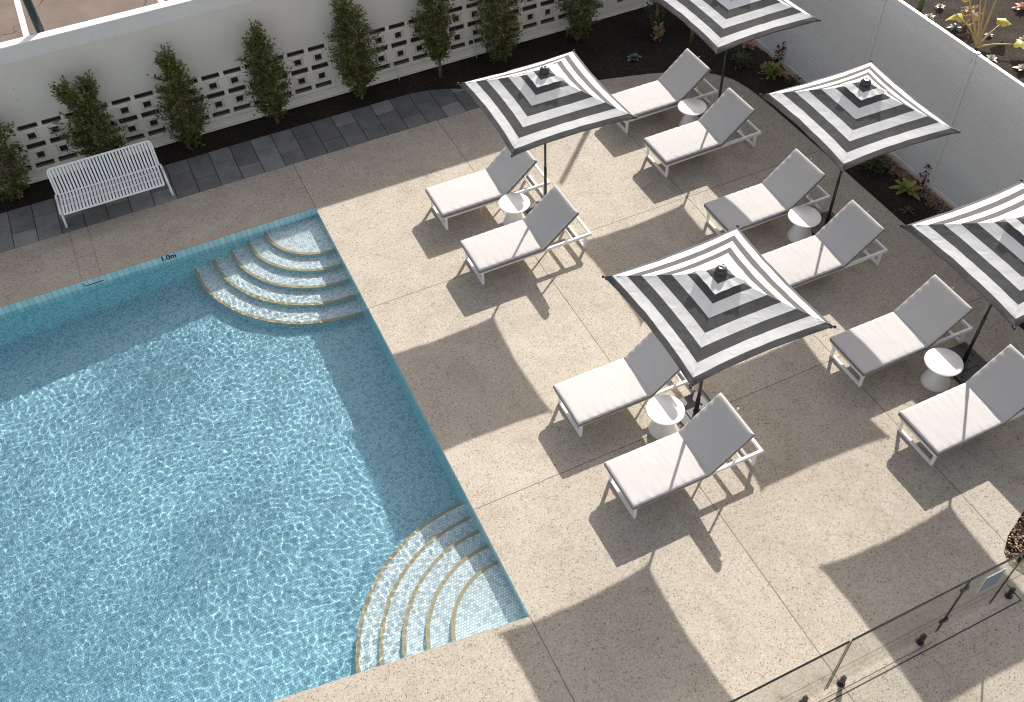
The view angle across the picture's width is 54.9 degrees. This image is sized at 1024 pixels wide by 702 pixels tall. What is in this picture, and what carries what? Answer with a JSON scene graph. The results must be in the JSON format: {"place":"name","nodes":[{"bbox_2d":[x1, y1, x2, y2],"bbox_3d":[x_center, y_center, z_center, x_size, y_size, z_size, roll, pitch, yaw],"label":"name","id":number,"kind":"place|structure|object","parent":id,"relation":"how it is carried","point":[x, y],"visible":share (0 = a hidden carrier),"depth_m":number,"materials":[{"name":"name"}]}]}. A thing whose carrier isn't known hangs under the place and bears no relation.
{"place":"outdoors","nodes":[
{"label":"outdoors","id":0,"kind":"place"},
{"bbox_2d":[0,0,168,42],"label":"car park","id":1,"kind":"structure","parent":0,"point":[54,14],"depth_m":22.28,"materials":[{"name":"concrete"}]},
{"bbox_2d":[14,0,28,36],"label":"bay line","id":2,"kind":"object","parent":1,"relation":"on","point":[22,21],"depth_m":22.15,"materials":[{"name":"paint"}]},
{"bbox_2d":[23,0,44,32],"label":"lamp post","id":3,"kind":"object","parent":1,"relation":"on","point":[34,16],"visible":0.1,"depth_m":16.57,"materials":[{"name":"green metal"}]},
{"bbox_2d":[0,89,478,252],"bbox_3d":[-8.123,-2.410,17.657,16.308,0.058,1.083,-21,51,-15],"label":"slate path","id":4,"kind":"structure","parent":0,"point":[22,223],"depth_m":18.53,"materials":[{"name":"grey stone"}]},
{"bbox_2d":[46,140,173,227],"bbox_3d":[-7.095,-2.914,17.420,1.926,0.902,0.753,-21,51,-15],"label":"slatted bench","id":5,"kind":"object","parent":4,"relation":"on","point":[62,213],"visible":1,"depth_m":17.39,"materials":[{"name":"white metal"}]},
{"bbox_2d":[0,4,767,213],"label":"garden soil","id":6,"kind":"structure","parent":0,"point":[606,48],"depth_m":20.23,"materials":[{"name":"brown soil"}]},
{"bbox_2d":[0,121,31,201],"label":"clipped tree","id":7,"kind":"object","parent":6,"relation":"on","point":[13,187],"visible":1,"depth_m":17.50,"materials":[{"name":"green plant"}]},
{"bbox_2d":[48,69,129,177],"bbox_3d":[-7.553,-4.045,17.700,1.301,2.151,1.292,-35,56,-25],"label":"clipped tree","id":8,"kind":"object","parent":6,"relation":"on","point":[84,115],"visible":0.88,"depth_m":17.57,"materials":[{"name":"green plant"}]},
{"bbox_2d":[146,41,210,150],"bbox_3d":[-6.131,-4.609,18.054,1.096,2.341,1.178,-21,51,-15],"label":"clipped tree","id":9,"kind":"object","parent":6,"relation":"on","point":[173,75],"visible":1,"depth_m":18.06,"materials":[{"name":"green plant"}]},
{"bbox_2d":[234,19,293,123],"bbox_3d":[-4.593,-5.201,18.472,1.013,2.250,0.984,2,49,4],"label":"clipped tree","id":10,"kind":"object","parent":6,"relation":"on","point":[263,72],"visible":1,"depth_m":18.38,"materials":[{"name":"green plant"}]},
{"bbox_2d":[0,0,652,192],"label":"breeze block wall","id":11,"kind":"structure","parent":6,"relation":"on","point":[115,54],"depth_m":18.19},
{"bbox_2d":[323,0,388,99],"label":"clipped tree","id":12,"kind":"object","parent":6,"relation":"on","point":[360,65],"visible":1,"depth_m":18.74,"materials":[{"name":"green plant"}]},
{"bbox_2d":[407,0,457,77],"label":"clipped tree","id":13,"kind":"object","parent":6,"relation":"on","point":[435,46],"visible":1,"depth_m":19.25,"materials":[{"name":"green plant"}]},
{"bbox_2d":[467,0,528,63],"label":"clipped tree","id":14,"kind":"object","parent":6,"relation":"on","point":[504,45],"visible":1,"depth_m":19.83,"materials":[{"name":"green plant"}]},
{"bbox_2d":[554,0,603,40],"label":"clipped tree","id":15,"kind":"object","parent":6,"relation":"on","point":[576,31],"visible":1,"depth_m":20.46,"materials":[{"name":"green plant"}]},
{"bbox_2d":[627,53,641,60],"bbox_3d":[2.518,-6.061,20.319,0.338,0.104,0.283,-21,51,-15],"label":"blue rosette","id":16,"kind":"object","parent":6,"relation":"on","point":[634,56],"visible":1,"depth_m":20.31,"materials":[{"name":"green plant"}]},
{"bbox_2d":[641,0,666,31],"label":"clipped tree","id":17,"kind":"object","parent":6,"relation":"on","point":[655,15],"visible":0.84,"depth_m":20.65,"materials":[{"name":"green plant"}]},
{"bbox_2d":[650,21,664,41],"bbox_3d":[3.068,-6.707,20.690,0.331,0.398,0.330,-21,51,-15],"label":"dry tuft","id":18,"kind":"object","parent":6,"relation":"on","point":[660,32],"visible":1,"depth_m":20.66,"materials":[{"name":"beige plant"}]},
{"bbox_2d":[689,30,694,44],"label":"cut stem","id":19,"kind":"object","parent":6,"relation":"on","point":[691,39],"visible":0.66,"depth_m":20.52,"materials":[{"name":"green plant"}]},
{"bbox_2d":[727,45,745,56],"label":"leafy shrub","id":20,"kind":"object","parent":6,"relation":"on","point":[735,49],"visible":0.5,"depth_m":20.31,"materials":[{"name":"green plant"}]},
{"bbox_2d":[742,41,755,49],"bbox_3d":[4.919,-6.354,20.470,0.345,0.107,0.328,-21,51,-15],"label":"peach rosette","id":21,"kind":"object","parent":6,"relation":"on","point":[749,44],"visible":0.91,"depth_m":20.46,"materials":[{"name":"pink plant"}]},
{"bbox_2d":[0,73,1023,701],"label":"pool deck","id":22,"kind":"structure","parent":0,"point":[840,511],"depth_m":13.88,"materials":[{"name":"beige concrete"}]},
{"bbox_2d":[0,208,528,616],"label":"pool basin","id":23,"kind":"object","parent":22,"relation":"in","point":[145,265],"visible":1,"depth_m":16.65,"materials":[{"name":"teal tile"}]},
{"bbox_2d":[0,214,526,701],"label":"water","id":24,"kind":"structure","parent":23,"relation":"in","point":[226,474],"depth_m":13.78,"materials":[{"name":"blue liquid"}]},
{"bbox_2d":[425,145,549,229],"bbox_3d":[-0.414,-2.962,17.162,2.074,0.922,0.788,-21,51,-15],"label":"sun lounger","id":25,"kind":"object","parent":22,"relation":"on","point":[503,173],"visible":0.91,"depth_m":17.05,"materials":[{"name":"white fabric"}]},
{"bbox_2d":[498,193,529,225],"bbox_3d":[0.045,-2.374,16.941,0.544,0.452,0.544,-21,51,-15],"label":"side table","id":26,"kind":"object","parent":22,"relation":"on","point":[514,206],"visible":0.88,"depth_m":16.81,"materials":[{"name":"white plastic"}]},
{"bbox_2d":[460,185,591,284],"bbox_3d":[0.240,-1.949,16.252,2.074,0.921,0.788,-21,51,-15],"label":"sun lounger","id":27,"kind":"object","parent":22,"relation":"on","point":[545,222],"visible":1,"depth_m":16.16,"materials":[{"name":"white fabric"}]},
{"bbox_2d":[457,49,636,213],"bbox_3d":[0.543,-3.376,16.143,2.134,2.926,2.132,-20,51,-14],"label":"striped umbrella","id":28,"kind":"object","parent":22,"relation":"on","point":[530,106],"visible":0.94,"depth_m":15.08,"materials":[{"name":"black fabric"}]},
{"bbox_2d":[553,331,695,436],"bbox_3d":[1.694,0.362,14.178,2.074,0.921,0.788,-20,51,-15],"label":"sun lounger","id":29,"kind":"object","parent":22,"relation":"on","point":[645,368],"visible":0.75,"depth_m":14.10,"materials":[{"name":"white fabric"}]},
{"bbox_2d":[611,48,717,132],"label":"sun lounger","id":30,"kind":"object","parent":22,"relation":"on","point":[684,75],"visible":0.85,"depth_m":18.70,"materials":[{"name":"white fabric"}]},
{"bbox_2d":[646,395,684,439],"bbox_3d":[2.153,0.968,13.943,0.544,0.452,0.544,3,49,5],"label":"side table","id":31,"kind":"object","parent":22,"relation":"on","point":[665,413],"visible":0.98,"depth_m":13.82,"materials":[{"name":"white plastic"}]},
{"bbox_2d":[604,393,763,517],"bbox_3d":[2.346,1.372,13.271,2.074,0.922,0.788,-21,51,-15],"label":"sun lounger","id":32,"kind":"object","parent":22,"relation":"on","point":[713,436],"visible":1,"depth_m":13.19,"materials":[{"name":"white fabric"}]},
{"bbox_2d":[678,98,706,126],"bbox_3d":[3.377,-4.423,18.585,0.544,0.452,0.544,30,56,25],"label":"side table","id":33,"kind":"object","parent":22,"relation":"on","point":[691,109],"visible":0.81,"depth_m":18.45,"materials":[{"name":"white plastic"}]},
{"bbox_2d":[643,87,761,176],"bbox_3d":[3.492,-4.003,17.904,2.074,0.922,0.788,-21,51,-15],"label":"sun lounger","id":34,"kind":"object","parent":22,"relation":"on","point":[725,117],"visible":1,"depth_m":17.81,"materials":[{"name":"white fabric"}]},
{"bbox_2d":[602,225,836,426],"bbox_3d":[2.618,-0.068,13.175,2.134,2.926,2.132,-21,51,-15],"label":"striped umbrella","id":35,"kind":"object","parent":22,"relation":"on","point":[704,310],"visible":0.98,"depth_m":12.15,"materials":[{"name":"black fabric"}]},
{"bbox_2d":[655,0,820,117],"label":"striped umbrella","id":36,"kind":"object","parent":22,"relation":"on","point":[717,26],"visible":0.83,"depth_m":16.62,"materials":[{"name":"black fabric"}]},
{"bbox_2d":[704,148,829,234],"bbox_3d":[4.360,-2.635,16.676,2.074,0.922,0.788,-21,51,-15],"label":"sun lounger","id":37,"kind":"object","parent":22,"relation":"on","point":[795,177],"visible":0.94,"depth_m":16.59,"materials":[{"name":"white fabric"}]},
{"bbox_2d":[787,206,820,242],"bbox_3d":[4.853,-2.085,16.488,0.544,0.452,0.544,-20,51,-15],"label":"side table","id":38,"kind":"object","parent":22,"relation":"on","point":[803,219],"visible":0.92,"depth_m":16.38,"materials":[{"name":"white plastic"}]},
{"bbox_2d":[762,200,887,287],"bbox_3d":[4.996,-1.631,15.776,2.074,0.921,0.788,-20,51,-15],"label":"sun lounger","id":39,"kind":"object","parent":22,"relation":"on","point":[847,234],"visible":0.88,"depth_m":15.70,"materials":[{"name":"white fabric"}]},
{"bbox_2d":[759,60,960,234],"bbox_3d":[5.290,-3.060,15.668,2.134,2.926,2.132,-19,51,-14],"label":"striped umbrella","id":40,"kind":"object","parent":22,"relation":"on","point":[848,119],"visible":0.94,"depth_m":14.61,"materials":[{"name":"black fabric"}]},
{"bbox_2d":[730,564,1018,701],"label":"glass pool fence","id":41,"kind":"object","parent":22,"relation":"on","point":[920,640],"visible":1,"depth_m":10.78,"materials":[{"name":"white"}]},
{"bbox_2d":[937,551,1023,630],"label":"glass gate","id":42,"kind":"structure","parent":41,"relation":"attached to","point":[1019,559],"depth_m":11.20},
{"bbox_2d":[977,568,1006,592],"bbox_3d":[5.512,2.642,11.327,0.292,0.366,0.006,-21,51,-15],"label":"gate sign","id":43,"kind":"object","parent":42,"relation":"attached to","point":[991,580],"visible":1,"depth_m":11.31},
{"bbox_2d":[829,275,972,386],"bbox_3d":[5.829,-0.335,14.612,2.074,0.922,0.788,-21,51,-15],"label":"sun lounger","id":44,"kind":"object","parent":22,"relation":"on","point":[931,311],"visible":1,"depth_m":14.53,"materials":[{"name":"white fabric"}]},
{"bbox_2d":[819,585,1021,701],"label":"slot drain","id":45,"kind":"object","parent":22,"relation":"on","point":[917,654],"visible":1,"depth_m":11.79,"materials":[{"name":"metal"}]},
{"bbox_2d":[920,348,963,391],"bbox_3d":[6.225,0.300,14.354,0.544,0.452,0.544,21,53,20],"label":"side table","id":46,"kind":"object","parent":22,"relation":"on","point":[943,365],"visible":1,"depth_m":14.25,"materials":[{"name":"white plastic"}]},
{"bbox_2d":[897,344,1023,465],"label":"sun lounger","id":47,"kind":"object","parent":22,"relation":"on","point":[988,397],"visible":1,"depth_m":13.61,"materials":[{"name":"white fabric"}]},
{"bbox_2d":[900,179,1023,383],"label":"striped umbrella","id":48,"kind":"object","parent":22,"relation":"on","point":[978,245],"visible":0.94,"depth_m":12.80,"materials":[{"name":"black fabric"}]},
{"bbox_2d":[710,55,1023,574],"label":"garden soil","id":49,"kind":"structure","parent":0,"point":[877,185],"depth_m":17.61,"materials":[{"name":"brown soil"}]},
{"bbox_2d":[728,49,753,70],"bbox_3d":[4.666,-5.897,19.987,0.513,0.292,0.551,7,50,9],"label":"leafy shrub","id":50,"kind":"object","parent":49,"relation":"on","point":[741,56],"visible":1,"depth_m":19.99,"materials":[{"name":"green plant"}]},
{"bbox_2d":[758,61,783,79],"bbox_3d":[5.175,-5.607,19.724,0.510,0.313,0.519,21,53,19],"label":"lime shrub","id":51,"kind":"object","parent":49,"relation":"on","point":[773,66],"visible":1,"depth_m":19.73,"materials":[{"name":"green plant"}]},
{"bbox_2d":[772,41,786,66],"bbox_3d":[5.386,-5.971,19.837,0.260,0.570,0.312,7,50,8],"label":"red plant","id":52,"kind":"object","parent":49,"relation":"on","point":[779,51],"visible":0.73,"depth_m":19.80,"materials":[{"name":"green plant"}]},
{"bbox_2d":[775,70,788,78],"bbox_3d":[5.426,-5.565,19.769,0.284,0.084,0.236,12,50,12],"label":"pink rosette","id":53,"kind":"object","parent":49,"relation":"on","point":[785,74],"visible":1,"depth_m":19.75,"materials":[{"name":"pink plant"}]},
{"bbox_2d":[783,74,802,85],"bbox_3d":[5.599,-5.346,19.518,0.354,0.218,0.410,-21,51,-15],"label":"leafy shrub","id":54,"kind":"object","parent":49,"relation":"on","point":[791,78],"visible":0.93,"depth_m":19.54,"materials":[{"name":"green plant"}]},
{"bbox_2d":[854,154,891,176],"bbox_3d":[6.505,-3.380,17.693,0.627,0.331,0.636,-21,51,-15],"label":"leafy shrub","id":55,"kind":"object","parent":49,"relation":"on","point":[873,165],"visible":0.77,"depth_m":17.64,"materials":[{"name":"green plant"}]},
{"bbox_2d":[889,178,922,200],"bbox_3d":[6.944,-2.904,17.347,0.601,0.180,0.512,12,50,12],"label":"lime rosette","id":56,"kind":"object","parent":49,"relation":"on","point":[909,187],"visible":1,"depth_m":17.32,"materials":[{"name":"green plant"}]},
{"bbox_2d":[898,206,914,214],"bbox_3d":[6.813,-2.440,16.995,0.286,0.093,0.229,13,51,13],"label":"rosette","id":57,"kind":"object","parent":49,"relation":"on","point":[908,209],"visible":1,"depth_m":16.99,"materials":[{"name":"green plant"}]},
{"bbox_2d":[878,155,950,213],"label":"plants","id":58,"kind":"object","parent":49,"relation":"on","point":[909,177],"visible":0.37,"depth_m":17.34,"materials":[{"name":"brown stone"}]},
{"bbox_2d":[917,163,931,186],"bbox_3d":[7.272,-3.070,17.299,0.269,0.470,0.295,-21,51,-15],"label":"red plant","id":59,"kind":"object","parent":49,"relation":"on","point":[920,175],"visible":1,"depth_m":17.28,"materials":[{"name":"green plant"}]},
{"bbox_2d":[1004,514,1023,574],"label":"mulch chips","id":60,"kind":"object","parent":49,"relation":"on","point":[1012,536],"visible":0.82,"depth_m":12.73,"materials":[{"name":"brown wood"}]},
{"bbox_2d":[752,0,1023,209],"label":"garden soil","id":61,"kind":"structure","parent":0,"point":[1009,58],"depth_m":20.70,"materials":[{"name":"brown soil"}]},
{"bbox_2d":[754,0,1023,208],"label":"wall","id":62,"kind":"structure","parent":61,"relation":"on","point":[975,98],"depth_m":16.59,"materials":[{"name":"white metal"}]},
{"bbox_2d":[917,0,924,12],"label":"cut stem","id":63,"kind":"object","parent":61,"relation":"on","point":[920,5],"visible":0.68,"depth_m":21.03,"materials":[{"name":"green plant"}]},
{"bbox_2d":[925,13,934,19],"bbox_3d":[8.888,-7.118,20.966,0.254,0.072,0.252,-21,51,-15],"label":"pale rosette","id":64,"kind":"object","parent":61,"relation":"on","point":[930,15],"visible":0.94,"depth_m":20.98,"materials":[{"name":"grey plant"}]},
{"bbox_2d":[946,23,960,30],"bbox_3d":[9.304,-6.795,20.668,0.276,0.090,0.260,-21,51,-15],"label":"pale rosette","id":65,"kind":"object","parent":61,"relation":"on","point":[955,26],"visible":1,"depth_m":20.67,"materials":[{"name":"white plant"}]},
{"bbox_2d":[956,4,981,25],"bbox_3d":[9.560,-7.001,20.623,0.491,0.434,0.495,-21,51,-15],"label":"dry tuft","id":66,"kind":"object","parent":61,"relation":"on","point":[976,15],"visible":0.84,"depth_m":20.61,"materials":[{"name":"beige plant"}]},
{"bbox_2d":[945,0,1023,48],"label":"succulent plant","id":67,"kind":"object","parent":61,"relation":"on","point":[978,35],"visible":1,"depth_m":20.04,"materials":[{"name":"yellow plant"}]},
{"bbox_2d":[987,54,997,61],"bbox_3d":[9.674,-5.917,19.891,0.256,0.081,0.247,14,51,14],"label":"pale rosette","id":68,"kind":"object","parent":61,"relation":"on","point":[992,57],"visible":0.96,"depth_m":19.88,"materials":[{"name":"grey plant"}]},
{"bbox_2d":[1012,2,1023,9],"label":"pale rosette","id":69,"kind":"object","parent":61,"relation":"on","point":[1020,6],"visible":1,"depth_m":21.09,"materials":[{"name":"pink plant"}]},
{"bbox_2d":[1013,64,1023,69],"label":"pale rosette","id":70,"kind":"object","parent":61,"relation":"on","point":[1021,67],"visible":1,"depth_m":19.62,"materials":[{"name":"grey plant"}]}
]}

